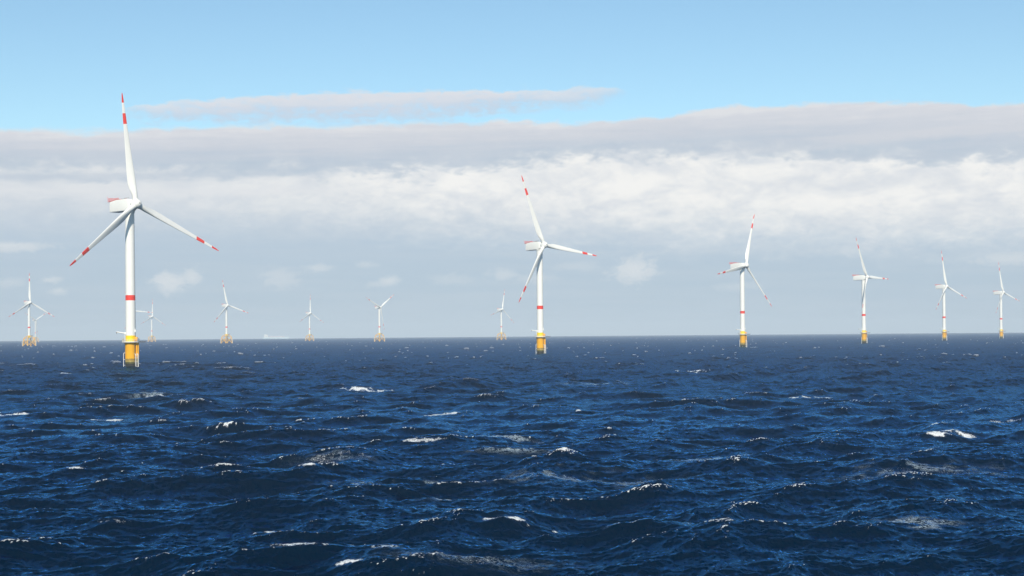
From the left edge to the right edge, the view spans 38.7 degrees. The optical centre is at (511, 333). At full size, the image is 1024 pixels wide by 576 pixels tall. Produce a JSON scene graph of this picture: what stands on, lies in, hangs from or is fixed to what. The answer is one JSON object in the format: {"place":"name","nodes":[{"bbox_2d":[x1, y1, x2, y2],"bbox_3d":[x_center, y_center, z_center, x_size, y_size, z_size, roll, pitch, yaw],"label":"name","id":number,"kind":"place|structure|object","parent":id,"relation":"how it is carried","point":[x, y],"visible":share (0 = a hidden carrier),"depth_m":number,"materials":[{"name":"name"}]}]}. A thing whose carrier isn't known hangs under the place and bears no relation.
{"place":"outdoors","nodes":[
{"label":"outdoors","id":0,"kind":"place"},
{"bbox_2d":[0,333,1023,575],"bbox_3d":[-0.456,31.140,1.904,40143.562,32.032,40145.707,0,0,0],"label":"sea","id":1,"kind":"structure","parent":0,"point":[898,454],"depth_m":212.87,"materials":[{"name":"blue liquid"}]},
{"bbox_2d":[9,273,53,345],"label":"lattice base turbine","id":2,"kind":"object","parent":1,"relation":"in","point":[27,303],"visible":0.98,"depth_m":3121.63,"materials":[{"name":"white paint"}]},
{"bbox_2d":[27,313,45,341],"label":"lattice base turbine","id":3,"kind":"object","parent":1,"relation":"in","point":[33,319],"visible":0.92,"depth_m":6147.57,"materials":[{"name":"white paint"}]},
{"bbox_2d":[70,94,218,366],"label":"wind turbine","id":4,"kind":"object","parent":1,"relation":"in","point":[126,207],"visible":0.99,"depth_m":830.44,"materials":[{"name":"white paint"}]},
{"bbox_2d":[141,300,164,341],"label":"lattice base turbine","id":5,"kind":"object","parent":1,"relation":"in","point":[151,316],"visible":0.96,"depth_m":5328.73,"materials":[{"name":"white paint"}]},
{"bbox_2d":[214,280,247,342],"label":"lattice base turbine","id":6,"kind":"object","parent":1,"relation":"in","point":[226,319],"visible":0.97,"depth_m":3565.07,"materials":[{"name":"white paint"}]},
{"bbox_2d":[263,334,288,338],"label":"cargo ship","id":7,"kind":"object","parent":1,"relation":"on","point":[266,336],"visible":1,"depth_m":13186.63,"materials":[{"name":"paint"}]},
{"bbox_2d":[301,297,323,340],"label":"lattice base turbine","id":8,"kind":"object","parent":1,"relation":"in","point":[309,334],"visible":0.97,"depth_m":4877.29,"materials":[{"name":"white paint"}]},
{"bbox_2d":[366,295,392,341],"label":"lattice base turbine","id":9,"kind":"object","parent":1,"relation":"in","point":[378,307],"visible":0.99,"depth_m":3997.52,"materials":[{"name":"white paint"}]},
{"bbox_2d":[492,290,511,339],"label":"lattice base turbine","id":10,"kind":"object","parent":1,"relation":"in","point":[500,311],"visible":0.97,"depth_m":4468.71,"materials":[{"name":"white paint"}]},
{"bbox_2d":[519,175,595,353],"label":"wind turbine","id":11,"kind":"object","parent":1,"relation":"in","point":[539,247],"visible":0.96,"depth_m":1248.41,"materials":[{"name":"white paint"}]},
{"bbox_2d":[718,214,770,346],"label":"wind turbine","id":12,"kind":"object","parent":1,"relation":"in","point":[741,267],"visible":0.99,"depth_m":1662.70,"materials":[{"name":"white paint"}]},
{"bbox_2d":[853,239,886,343],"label":"wind turbine","id":13,"kind":"object","parent":1,"relation":"in","point":[864,280],"visible":0.95,"depth_m":2057.46,"materials":[{"name":"white paint"}]},
{"bbox_2d":[935,250,965,340],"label":"wind turbine","id":14,"kind":"object","parent":1,"relation":"in","point":[943,288],"visible":0.99,"depth_m":2517.71,"materials":[{"name":"white paint"}]},
{"bbox_2d":[994,262,1018,337],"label":"wind turbine","id":15,"kind":"object","parent":1,"relation":"in","point":[1000,294],"visible":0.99,"depth_m":2957.42,"materials":[{"name":"white paint"}]},
{"bbox_2d":[0,0,1023,340],"label":"sky","id":16,"kind":"structure","parent":0,"point":[338,154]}
]}

